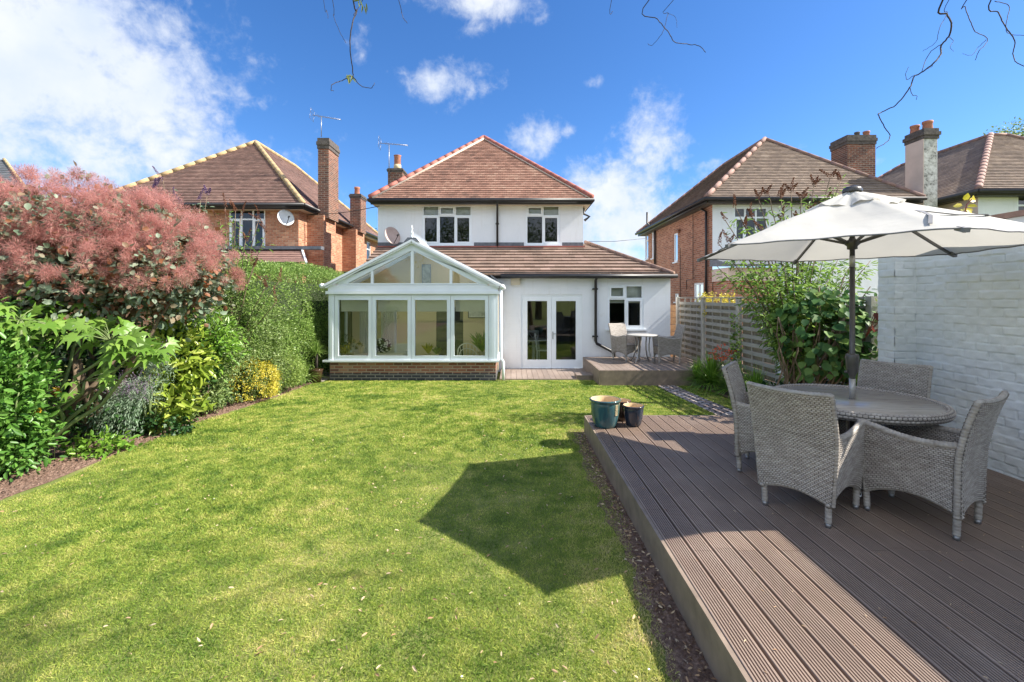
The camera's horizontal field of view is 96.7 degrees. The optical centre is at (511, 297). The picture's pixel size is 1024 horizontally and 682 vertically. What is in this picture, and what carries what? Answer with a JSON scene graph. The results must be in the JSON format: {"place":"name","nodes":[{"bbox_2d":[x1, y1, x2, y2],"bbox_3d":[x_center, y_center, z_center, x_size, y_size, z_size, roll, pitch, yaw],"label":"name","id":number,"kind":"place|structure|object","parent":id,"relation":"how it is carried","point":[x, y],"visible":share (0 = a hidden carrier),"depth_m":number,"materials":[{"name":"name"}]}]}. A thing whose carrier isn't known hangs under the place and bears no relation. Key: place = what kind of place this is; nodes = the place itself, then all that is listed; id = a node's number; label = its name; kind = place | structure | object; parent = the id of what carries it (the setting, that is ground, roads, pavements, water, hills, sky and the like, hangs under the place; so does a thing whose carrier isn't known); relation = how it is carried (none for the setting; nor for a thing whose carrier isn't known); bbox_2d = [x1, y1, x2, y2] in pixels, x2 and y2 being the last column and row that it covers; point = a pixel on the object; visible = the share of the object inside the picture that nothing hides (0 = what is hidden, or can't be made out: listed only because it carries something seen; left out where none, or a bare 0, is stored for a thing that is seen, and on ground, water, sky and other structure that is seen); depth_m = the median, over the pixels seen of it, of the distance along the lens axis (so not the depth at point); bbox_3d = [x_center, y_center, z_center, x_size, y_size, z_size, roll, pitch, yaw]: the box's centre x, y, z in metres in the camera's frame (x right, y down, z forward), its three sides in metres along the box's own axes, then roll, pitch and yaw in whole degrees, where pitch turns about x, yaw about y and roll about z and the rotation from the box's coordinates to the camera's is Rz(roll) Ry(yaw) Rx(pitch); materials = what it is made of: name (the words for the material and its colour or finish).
{"place":"outdoors","nodes":[
{"label":"outdoors","id":0,"kind":"place"},
{"bbox_2d":[0,158,70,314],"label":"distant house","id":1,"kind":"structure","parent":0,"point":[5,165],"depth_m":32.72,"materials":[{"name":"brick"}]},
{"bbox_2d":[0,382,311,498],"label":"soil bed","id":2,"kind":"object","parent":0,"point":[57,451],"visible":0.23,"depth_m":5.33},
{"bbox_2d":[0,302,77,414],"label":"fatsia","id":3,"kind":"object","parent":2,"relation":"on","point":[56,326],"visible":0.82,"depth_m":5.12,"materials":[{"name":"green plant"}]},
{"bbox_2d":[0,280,80,482],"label":"glossy shrub","id":4,"kind":"object","parent":2,"relation":"on","point":[22,429],"visible":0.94,"depth_m":4.92,"materials":[{"name":"green plant"}]},
{"bbox_2d":[50,387,61,457],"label":"daisy flower","id":5,"kind":"object","parent":2,"relation":"on","point":[57,389],"visible":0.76,"depth_m":5.29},
{"bbox_2d":[59,338,130,438],"bbox_3d":[-5.212,1.083,5.852,1.043,1.385,0.528,0,0,0],"label":"gnarled shrub trunk","id":6,"kind":"object","parent":2,"relation":"on","point":[92,387],"visible":0.44,"depth_m":5.73,"materials":[{"name":"brown plant"}]},
{"bbox_2d":[57,425,142,460],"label":"border plant","id":7,"kind":"object","parent":2,"relation":"on","point":[118,441],"visible":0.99,"depth_m":5.51,"materials":[{"name":"green plant"}]},
{"bbox_2d":[32,299,180,459],"bbox_3d":[-5.003,0.964,5.483,2.184,1.904,0.986,0,0,16],"label":"fatsia","id":8,"kind":"object","parent":2,"relation":"on","point":[130,342],"visible":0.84,"depth_m":5.34,"materials":[{"name":"green plant"}]},
{"bbox_2d":[6,283,226,445],"bbox_3d":[-6.620,0.874,6.820,4.103,2.226,2.743,0,0,0],"label":"evergreen shrub","id":9,"kind":"object","parent":2,"relation":"on","point":[86,364],"visible":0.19,"depth_m":6.13,"materials":[{"name":"green plant"}]},
{"bbox_2d":[0,161,247,437],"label":"smoke bush","id":10,"kind":"object","parent":2,"relation":"on","point":[111,255],"visible":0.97,"depth_m":5.90,"materials":[{"name":"pink plant"}]},
{"bbox_2d":[82,339,175,441],"bbox_3d":[-5.003,1.186,6.017,0.720,1.434,0.962,0,0,21],"label":"lavender","id":11,"kind":"object","parent":2,"relation":"on","point":[135,385],"visible":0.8,"depth_m":6.03,"materials":[{"name":"grey plant"}]},
{"bbox_2d":[129,409,198,437],"bbox_3d":[-4.827,1.739,6.335,0.848,0.382,0.610,0,0,0],"label":"ivy mound","id":12,"kind":"object","parent":2,"relation":"on","point":[178,428],"visible":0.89,"depth_m":6.29,"materials":[{"name":"green plant"}]},
{"bbox_2d":[118,309,222,434],"bbox_3d":[-4.978,1.080,6.811,1.232,1.913,1.315,0,0,37],"label":"spotted laurel","id":13,"kind":"object","parent":2,"relation":"on","point":[179,397],"visible":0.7,"depth_m":6.66,"materials":[{"name":"green plant"}]},
{"bbox_2d":[152,166,213,256],"bbox_3d":[-5.969,-0.234,8.291,1.209,4.269,0.574,0,0,0],"label":"buddleia","id":14,"kind":"object","parent":2,"relation":"on","point":[155,183],"visible":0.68,"depth_m":8.27,"materials":[{"name":"green plant"}]},
{"bbox_2d":[175,368,233,419],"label":"mixed shrub","id":15,"kind":"object","parent":2,"relation":"on","point":[215,397],"visible":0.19,"depth_m":7.52,"materials":[{"name":"green plant"}]},
{"bbox_2d":[168,307,251,415],"bbox_3d":[-4.979,0.934,7.428,1.309,1.997,1.304,0,0,-37],"label":"yellow green shrub","id":16,"kind":"object","parent":2,"relation":"on","point":[219,334],"visible":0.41,"depth_m":7.37,"materials":[{"name":"green plant"}]},
{"bbox_2d":[140,282,292,405],"bbox_3d":[-5.560,0.809,8.675,2.288,2.377,3.936,0,0,0],"label":"border shrub","id":17,"kind":"object","parent":2,"relation":"on","point":[240,361],"visible":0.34,"depth_m":8.45,"materials":[{"name":"green plant"}]},
{"bbox_2d":[200,373,240,407],"bbox_3d":[-5.332,1.582,8.096,0.893,0.776,0.885,0,0,-32],"label":"evergreen","id":18,"kind":"object","parent":2,"relation":"on","point":[230,384],"visible":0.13,"depth_m":8.16,"materials":[{"name":"green plant"}]},
{"bbox_2d":[212,193,285,391],"bbox_3d":[-4.905,-0.039,8.496,1.550,3.881,0.691,0,0,18],"label":"buddleia","id":19,"kind":"object","parent":2,"relation":"on","point":[252,260],"visible":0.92,"depth_m":8.51,"materials":[{"name":"green plant"}]},
{"bbox_2d":[225,354,281,402],"bbox_3d":[-5.019,1.549,8.742,1.096,0.895,1.089,0,0,-39],"label":"golden euonymus","id":20,"kind":"object","parent":2,"relation":"on","point":[273,386],"visible":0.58,"depth_m":8.62,"materials":[{"name":"yellow plant"}]},
{"bbox_2d":[187,256,347,401],"bbox_3d":[-5.609,0.541,11.538,2.181,3.002,6.208,0,0,0],"label":"privet hedge","id":21,"kind":"object","parent":2,"relation":"on","point":[307,304],"visible":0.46,"depth_m":10.31,"materials":[{"name":"green plant"}]},
{"bbox_2d":[260,344,309,390],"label":"rounded shrub","id":22,"kind":"object","parent":2,"relation":"on","point":[301,365],"visible":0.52,"depth_m":9.68,"materials":[{"name":"green plant"}]},
{"bbox_2d":[298,360,322,387],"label":"strappy plant","id":23,"kind":"object","parent":2,"relation":"on","point":[307,376],"visible":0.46,"depth_m":10.65,"materials":[{"name":"green plant"}]},
{"bbox_2d":[0,382,716,681],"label":"soil clods","id":24,"kind":"object","parent":2,"relation":"on","point":[4,483],"visible":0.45,"depth_m":4.52,"materials":[{"name":"soil"}]},
{"bbox_2d":[93,138,377,334],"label":"brick house","id":25,"kind":"structure","parent":0,"point":[269,183],"depth_m":17.75,"materials":[{"name":"red brick"}]},
{"bbox_2d":[229,211,264,245],"bbox_3d":[-9.867,-2.583,16.991,1.354,1.544,0.078,0,0,0],"label":"window","id":26,"kind":"structure","parent":25,"relation":"in","point":[253,219],"depth_m":16.97,"materials":[{"name":"white plastic"}]},
{"bbox_2d":[277,210,293,224],"bbox_3d":[-8.209,-2.921,16.612,0.505,0.600,0.650,0,0,0],"label":"satellite dish","id":27,"kind":"object","parent":25,"relation":"attached to","point":[285,217],"visible":1,"depth_m":16.62,"materials":[{"name":"white metal"}]},
{"bbox_2d":[309,108,340,136],"bbox_3d":[-7.364,-6.885,17.965,1.156,1.054,0.484,0,0,0],"label":"tv aerial","id":28,"kind":"object","parent":25,"relation":"attached to","point":[321,120],"visible":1,"depth_m":17.99,"materials":[{"name":"grey metal"}]},
{"bbox_2d":[298,369,329,381],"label":"paving","id":29,"kind":"structure","parent":0,"point":[325,377],"depth_m":11.58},
{"bbox_2d":[29,337,694,380],"bbox_3d":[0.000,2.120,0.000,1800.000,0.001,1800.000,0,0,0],"label":"ground","id":30,"kind":"structure","parent":0,"point":[498,374],"depth_m":16.15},
{"bbox_2d":[319,226,505,380],"bbox_3d":[-2.444,0.177,13.245,4.543,3.946,4.310,0,0,0],"label":"conservatory","id":31,"kind":"object","parent":30,"relation":"on","point":[434,312],"visible":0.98,"depth_m":11.26,"materials":[{"name":"plastic"}]},
{"bbox_2d":[340,343,351,355],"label":"potted plant","id":32,"kind":"object","parent":31,"relation":"on","point":[343,351],"visible":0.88,"depth_m":11.55,"materials":[{"name":"green plant"}]},
{"bbox_2d":[340,300,351,355],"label":"side window","id":33,"kind":"structure","parent":31,"relation":"in","point":[345,316],"depth_m":12.15,"materials":[{"name":"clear glass"}]},
{"bbox_2d":[340,334,362,354],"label":"potted plant","id":34,"kind":"object","parent":31,"relation":"on","point":[356,347],"visible":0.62,"depth_m":12.06,"materials":[{"name":"green plant"}]},
{"bbox_2d":[335,295,371,359],"bbox_3d":[-3.906,0.737,11.286,0.912,1.587,0.196,0,0,0],"label":"window","id":35,"kind":"structure","parent":31,"relation":"in","point":[348,302],"depth_m":11.20,"materials":[{"name":"white glass"}]},
{"bbox_2d":[360,311,393,352],"bbox_3d":[-3.710,0.925,12.500,0.950,1.950,0.060,0,0,0],"label":"curtain","id":36,"kind":"object","parent":31,"relation":"hanging from","point":[387,324],"visible":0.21,"depth_m":12.50,"materials":[{"name":"fabric"}]},
{"bbox_2d":[346,344,407,355],"bbox_3d":[-3.736,1.595,12.400,2.100,0.650,0.800,0,0,0],"label":"sofa","id":37,"kind":"object","parent":31,"relation":"on","point":[401,349],"visible":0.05,"depth_m":12.60,"materials":[{"name":"fabric"}]},
{"bbox_2d":[377,338,391,352],"bbox_3d":[-3.472,1.280,12.200,0.506,0.414,0.134,0,0,0],"label":"cushion","id":38,"kind":"object","parent":37,"relation":"on","point":[384,345],"visible":0.86,"depth_m":12.15,"materials":[{"name":"fabric"}]},
{"bbox_2d":[372,295,410,359],"bbox_3d":[-2.964,0.737,11.286,0.956,1.587,0.196,0,0,0],"label":"window","id":39,"kind":"structure","parent":31,"relation":"in","point":[385,302],"depth_m":11.20,"materials":[{"name":"white glass"}]},
{"bbox_2d":[422,264,430,282],"bbox_3d":[-2.371,-0.653,12.611,0.250,0.543,0.033,0,0,0],"label":"framed picture","id":40,"kind":"object","parent":31,"relation":"attached to","point":[426,273],"visible":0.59,"depth_m":12.61,"materials":[{"name":"grey metal"}]},
{"bbox_2d":[422,343,432,355],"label":"potted plant","id":41,"kind":"object","parent":31,"relation":"on","point":[427,348],"visible":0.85,"depth_m":11.55,"materials":[{"name":"green plant"}]},
{"bbox_2d":[411,295,450,359],"bbox_3d":[-1.997,0.737,11.286,0.962,1.587,0.196,0,0,0],"label":"window","id":42,"kind":"structure","parent":31,"relation":"in","point":[424,302],"depth_m":11.20,"materials":[{"name":"white glass"}]},
{"bbox_2d":[436,311,462,355],"bbox_3d":[-1.733,1.133,12.735,0.757,1.734,0.010,0,0,0],"label":"inner doorway","id":43,"kind":"structure","parent":31,"relation":"in","point":[441,316],"depth_m":12.73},
{"bbox_2d":[457,343,478,355],"bbox_3d":[-1.157,1.625,12.150,0.630,0.793,0.560,0,0,-20],"label":"cane chair","id":44,"kind":"object","parent":31,"relation":"on","point":[466,348],"visible":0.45,"depth_m":12.34,"materials":[{"name":"wicker"}]},
{"bbox_2d":[451,295,488,359],"bbox_3d":[-1.043,0.737,11.286,0.931,1.587,0.196,0,0,0],"label":"window","id":45,"kind":"structure","parent":31,"relation":"in","point":[458,302],"depth_m":11.20,"materials":[{"name":"white glass"}]},
{"bbox_2d":[468,311,484,317],"bbox_3d":[-0.976,0.455,12.611,0.484,0.206,0.033,0,0,0],"label":"framed picture","id":46,"kind":"object","parent":31,"relation":"attached to","point":[476,314],"visible":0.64,"depth_m":12.61,"materials":[{"name":"green paint"}]},
{"bbox_2d":[469,332,484,355],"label":"potted plant","id":47,"kind":"object","parent":31,"relation":"in","point":[479,341],"visible":0.81,"depth_m":11.70,"materials":[{"name":"green plant"}]},
{"bbox_2d":[344,135,677,371],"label":"white house","id":48,"kind":"structure","parent":30,"relation":"on","point":[511,220],"depth_m":15.69,"materials":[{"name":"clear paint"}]},
{"bbox_2d":[385,227,399,243],"bbox_3d":[-4.077,-2.144,15.719,0.516,0.620,0.630,0,0,0],"label":"satellite dish","id":49,"kind":"object","parent":48,"relation":"attached to","point":[392,235],"visible":1,"depth_m":15.73,"materials":[{"name":"paint"}]},
{"bbox_2d":[378,137,407,174],"bbox_3d":[-4.496,-5.344,17.215,1.099,1.411,0.481,0,0,0],"label":"tv aerial","id":50,"kind":"object","parent":48,"relation":"attached to","point":[389,150],"visible":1,"depth_m":17.25,"materials":[{"name":"grey metal"}]},
{"bbox_2d":[422,206,473,245],"bbox_3d":[-2.293,-2.548,16.125,1.889,1.440,0.250,0,0,0],"label":"window","id":51,"kind":"structure","parent":48,"relation":"in","point":[437,212],"depth_m":16.07,"materials":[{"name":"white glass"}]},
{"bbox_2d":[527,330,538,358],"bbox_3d":[0.635,1.560,15.031,0.400,0.960,0.465,0,0,20],"label":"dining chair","id":52,"kind":"object","parent":48,"relation":"in","point":[534,331],"visible":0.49,"depth_m":15.21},
{"bbox_2d":[527,337,546,358],"bbox_3d":[0.671,1.665,14.300,1.000,0.750,1.000,0,0,0],"label":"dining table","id":53,"kind":"object","parent":48,"relation":"in","point":[532,339],"visible":0.53,"depth_m":14.26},
{"bbox_2d":[523,296,550,367],"bbox_3d":[0.725,0.992,13.102,0.818,2.056,0.055,0,0,0],"label":"french door","id":54,"kind":"structure","parent":48,"relation":"in","point":[527,363],"depth_m":13.08,"materials":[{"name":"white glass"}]},
{"bbox_2d":[534,333,551,358],"bbox_3d":[0.945,1.560,13.908,0.465,0.960,0.400,0,0,15],"label":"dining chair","id":55,"kind":"object","parent":48,"relation":"in","point":[537,343],"visible":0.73,"depth_m":13.79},
{"bbox_2d":[524,206,561,245],"bbox_3d":[1.092,-2.548,16.125,1.330,1.440,0.250,0,0,0],"label":"window","id":56,"kind":"structure","parent":48,"relation":"in","point":[544,212],"depth_m":16.07,"materials":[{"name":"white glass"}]},
{"bbox_2d":[552,296,579,367],"bbox_3d":[1.550,0.992,13.080,0.818,2.056,0.100,0,0,0],"label":"french door","id":57,"kind":"structure","parent":48,"relation":"in","point":[556,363],"depth_m":13.08,"materials":[{"name":"white plastic"}]},
{"bbox_2d":[606,284,645,330],"bbox_3d":[3.263,0.282,13.125,1.155,1.327,0.250,0,0,0],"label":"window","id":58,"kind":"structure","parent":48,"relation":"in","point":[617,293],"depth_m":13.07,"materials":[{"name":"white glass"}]},
{"bbox_2d":[670,305,688,356],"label":"side gate","id":59,"kind":"structure","parent":48,"relation":"attached to","point":[672,317],"depth_m":13.70,"materials":[{"name":"orange wood"}]},
{"bbox_2d":[500,369,592,379],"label":"deck","id":60,"kind":"structure","parent":30,"relation":"on","point":[539,374],"depth_m":12.01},
{"bbox_2d":[583,357,720,385],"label":"patio deck","id":61,"kind":"structure","parent":30,"relation":"on","point":[617,371],"depth_m":10.59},
{"bbox_2d":[608,323,641,361],"bbox_3d":[3.070,1.196,12.406,0.609,0.990,0.747,0,0,-28],"label":"wicker armchair","id":62,"kind":"object","parent":61,"relation":"on","point":[622,341],"visible":0.94,"depth_m":12.36,"materials":[{"name":"grey wicker"}]},
{"bbox_2d":[627,333,657,363],"bbox_3d":[3.407,1.330,11.900,0.770,0.740,0.770,0,0,0],"label":"bistro table","id":63,"kind":"object","parent":61,"relation":"on","point":[637,335],"visible":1,"depth_m":11.76,"materials":[{"name":"metal"}]},
{"bbox_2d":[652,324,685,362],"bbox_3d":[4.119,1.196,11.947,0.747,0.990,0.609,0,0,2],"label":"wicker armchair","id":64,"kind":"object","parent":61,"relation":"on","point":[666,345],"visible":1,"depth_m":11.70,"materials":[{"name":"grey wicker"}]},
{"bbox_2d":[635,130,927,358],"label":"brick house","id":65,"kind":"structure","parent":30,"relation":"on","point":[681,233],"depth_m":16.94,"materials":[{"name":"tile"}]},
{"bbox_2d":[672,233,677,263],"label":"window","id":66,"kind":"structure","parent":65,"relation":"in","point":[675,235],"depth_m":19.45,"materials":[{"name":"white glass"}]},
{"bbox_2d":[694,283,702,301],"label":"window","id":67,"kind":"structure","parent":65,"relation":"in","point":[698,287],"depth_m":17.16,"materials":[{"name":"white glass"}]},
{"bbox_2d":[732,207,767,241],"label":"window","id":68,"kind":"structure","parent":65,"relation":"in","point":[755,217],"depth_m":15.87,"materials":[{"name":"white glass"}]},
{"bbox_2d":[778,258,878,375],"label":"garden wall","id":69,"kind":"structure","parent":30,"relation":"on","point":[865,284],"depth_m":8.30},
{"bbox_2d":[983,116,1023,135],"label":"tree","id":70,"kind":"object","parent":30,"relation":"on","point":[1013,132],"visible":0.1,"depth_m":27.21,"materials":[{"name":"green plant"}]},
{"bbox_2d":[0,380,731,681],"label":"lawn","id":71,"kind":"structure","parent":0,"point":[249,636],"depth_m":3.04,"materials":[{"name":"plant"}]},
{"bbox_2d":[309,368,322,382],"bbox_3d":[-4.727,1.880,11.000,0.320,0.300,0.320,0,0,0],"label":"dark pot","id":72,"kind":"object","parent":71,"relation":"on","point":[319,377],"visible":0.94,"depth_m":10.90,"materials":[{"name":"brown ceramic"}]},
{"bbox_2d":[303,338,328,367],"bbox_3d":[-4.720,1.320,10.983,0.867,0.759,0.856,0,0,0],"label":"cordyline","id":73,"kind":"object","parent":72,"relation":"in","point":[316,350],"visible":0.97,"depth_m":10.97,"materials":[{"name":"green plant"}]},
{"bbox_2d":[0,382,718,681],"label":"leaf litter","id":74,"kind":"object","parent":71,"relation":"on","point":[414,668],"visible":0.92,"depth_m":2.98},
{"bbox_2d":[323,0,1023,148],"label":"corkscrew willow","id":75,"kind":"object","parent":71,"relation":"on","point":[366,8],"visible":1,"depth_m":2.87,"materials":[{"name":"brown plant"}]},
{"bbox_2d":[584,415,1023,681],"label":"raised deck","id":76,"kind":"structure","parent":71,"relation":"on","point":[842,579],"depth_m":2.80,"materials":[{"name":"wood"}]},
{"bbox_2d":[589,395,620,428],"bbox_3d":[1.200,1.474,5.860,0.404,0.352,0.404,0,0,0],"label":"glazed pot","id":77,"kind":"object","parent":76,"relation":"on","point":[605,409],"visible":1,"depth_m":5.72,"materials":[{"name":"blue ceramic"}]},
{"bbox_2d":[618,398,630,421],"bbox_3d":[1.478,1.515,6.140,0.259,0.270,0.259,0,0,0],"label":"glazed pot","id":78,"kind":"object","parent":76,"relation":"on","point":[621,418],"visible":0.41,"depth_m":6.05,"materials":[{"name":"brown ceramic"}]},
{"bbox_2d":[622,403,643,426],"bbox_3d":[1.568,1.518,5.880,0.276,0.265,0.276,0,0,0],"label":"glazed pot","id":79,"kind":"object","parent":76,"relation":"on","point":[633,414],"visible":1,"depth_m":5.79,"materials":[{"name":"blue ceramic"}]},
{"bbox_2d":[721,361,754,471],"bbox_3d":[2.449,1.156,4.378,0.747,0.990,0.609,0,0,36],"label":"wicker armchair","id":80,"kind":"object","parent":76,"relation":"on","point":[744,442],"visible":0.35,"depth_m":4.28,"materials":[{"name":"grey wicker"}]},
{"bbox_2d":[746,381,865,528],"bbox_3d":[2.308,1.156,3.564,0.747,0.990,0.609,0,0,-35],"label":"wicker armchair","id":81,"kind":"object","parent":76,"relation":"on","point":[802,445],"visible":1,"depth_m":3.38,"materials":[{"name":"grey wicker"}]},
{"bbox_2d":[608,427,1023,681],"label":"deck litter","id":82,"kind":"object","parent":76,"relation":"on","point":[878,553],"visible":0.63,"depth_m":2.68,"materials":[{"name":"brown plant"}]},
{"bbox_2d":[773,383,956,498],"bbox_3d":[3.080,1.280,4.120,1.351,0.763,1.351,0,0,0],"label":"patio table","id":83,"kind":"object","parent":76,"relation":"on","point":[882,406],"visible":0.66,"depth_m":3.83,"materials":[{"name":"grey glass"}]},
{"bbox_2d":[838,359,932,434],"bbox_3d":[3.675,1.156,4.532,0.746,0.990,0.609,0,0,-31],"label":"wicker armchair","id":84,"kind":"object","parent":76,"relation":"on","point":[914,379],"visible":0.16,"depth_m":4.64,"materials":[{"name":"grey wicker"}]},
{"bbox_2d":[856,390,1008,540],"bbox_3d":[3.112,1.156,3.385,0.609,0.990,0.746,0,0,-31],"label":"wicker armchair","id":85,"kind":"object","parent":76,"relation":"on","point":[944,467],"visible":0.98,"depth_m":3.22,"materials":[{"name":"grey wicker"}]},
{"bbox_3d":[3.080,1.490,4.120,0.500,0.320,0.500,0,0,0],"label":"weighted stand","id":86,"kind":"object","parent":76,"relation":"on","visible":0},
{"bbox_2d":[697,185,1023,428],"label":"parasol","id":87,"kind":"object","parent":86,"relation":"on","point":[852,223],"visible":1,"depth_m":3.92,"materials":[{"name":"fabric"}]},
{"bbox_2d":[877,210,1023,480],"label":"brick wall","id":88,"kind":"structure","parent":71,"relation":"on","point":[957,323],"depth_m":4.61,"materials":[{"name":"brick"}]},
{"bbox_2d":[953,193,977,212],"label":"climber shoot","id":89,"kind":"object","parent":88,"relation":"on","point":[967,197],"visible":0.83,"depth_m":5.00,"materials":[{"name":"yellow plant"}]},
{"bbox_2d":[0,0,1023,269],"label":"sky","id":90,"kind":"structure","parent":0,"point":[119,90],"materials":[{"name":"blue"}]},
{"bbox_2d":[574,372,592,378],"bbox_3d":[1.830,1.991,11.585,0.420,0.112,0.430,0,0,0],"label":"deck step","id":91,"kind":"object","parent":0,"point":[583,375],"visible":1,"depth_m":11.38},
{"bbox_2d":[568,429,716,681],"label":"deck side soil","id":92,"kind":"structure","parent":0,"point":[667,643],"depth_m":2.87,"materials":[{"name":"soil"}]},
{"bbox_2d":[657,385,732,414],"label":"brick path","id":93,"kind":"structure","parent":0,"point":[710,406],"depth_m":8.75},
{"bbox_2d":[695,360,774,397],"bbox_3d":[6.625,1.945,10.700,4.750,0.150,9.600,0,0,0],"label":"soil bed","id":94,"kind":"object","parent":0,"point":[724,394],"visible":0.04,"depth_m":9.80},
{"bbox_2d":[674,356,703,385],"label":"day lily","id":95,"kind":"object","parent":94,"relation":"on","point":[696,373],"visible":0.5,"depth_m":10.53,"materials":[{"name":"green plant"}]},
{"bbox_2d":[678,344,734,393],"bbox_3d":[4.373,1.554,9.990,1.664,1.162,1.583,0,0,0],"label":"crocosmia","id":96,"kind":"object","parent":94,"relation":"on","point":[709,371],"visible":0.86,"depth_m":9.88,"materials":[{"name":"green plant"}]},
{"bbox_2d":[697,378,728,394],"bbox_3d":[4.457,1.955,8.600,0.120,0.170,4.610,0,0,-3],"label":"bed edging","id":97,"kind":"object","parent":94,"relation":"on","point":[726,393],"depth_m":9.68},
{"bbox_2d":[701,356,749,398],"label":"day lily","id":98,"kind":"object","parent":94,"relation":"on","point":[725,386],"visible":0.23,"depth_m":9.36,"materials":[{"name":"green plant"}]},
{"bbox_2d":[725,364,772,399],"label":"day lily","id":99,"kind":"object","parent":94,"relation":"on","point":[756,377],"visible":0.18,"depth_m":8.68,"materials":[{"name":"green plant"}]},
{"bbox_2d":[676,296,877,385],"bbox_3d":[4.904,1.090,9.820,0.098,2.220,7.340,0,0,0],"label":"fence","id":100,"kind":"object","parent":94,"relation":"on","point":[711,328],"visible":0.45,"depth_m":10.40,"materials":[{"name":"wood"}]},
{"bbox_2d":[694,291,745,316],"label":"climbing plant","id":101,"kind":"object","parent":100,"relation":"attached to","point":[723,300],"visible":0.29,"depth_m":11.45,"materials":[{"name":"yellow plant"}]},
{"bbox_2d":[728,313,743,365],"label":"fence ivy","id":102,"kind":"object","parent":100,"relation":"attached to","point":[734,334],"visible":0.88,"depth_m":9.75,"materials":[{"name":"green plant"}]},
{"bbox_2d":[717,169,848,382],"bbox_3d":[4.231,-0.106,7.078,2.381,4.016,0.678,0,0,-15],"label":"buddleia","id":103,"kind":"object","parent":94,"relation":"on","point":[758,196],"visible":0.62,"depth_m":7.07,"materials":[{"name":"green plant"}]},
{"bbox_2d":[711,259,877,383],"bbox_3d":[4.396,0.583,6.821,2.839,2.638,0.806,0,0,-11],"label":"leafy shrub","id":104,"kind":"object","parent":94,"relation":"on","point":[782,301],"visible":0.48,"depth_m":6.74,"materials":[{"name":"green plant"}]},
{"bbox_2d":[762,378,845,385],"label":"shade shrub","id":105,"kind":"object","parent":94,"relation":"on","point":[780,383],"depth_m":6.82,"materials":[{"name":"green plant"}]},
{"bbox_2d":[761,276,878,385],"bbox_3d":[4.652,0.799,6.500,1.766,2.226,1.678,0,0,-27],"label":"broad leaved shrub","id":106,"kind":"object","parent":94,"relation":"on","point":[832,369],"visible":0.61,"depth_m":6.31,"materials":[{"name":"green plant"}]},
{"bbox_2d":[878,120,1023,214],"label":"rendered house","id":107,"kind":"structure","parent":0,"point":[987,171],"depth_m":15.74,"materials":[{"name":"tile"}]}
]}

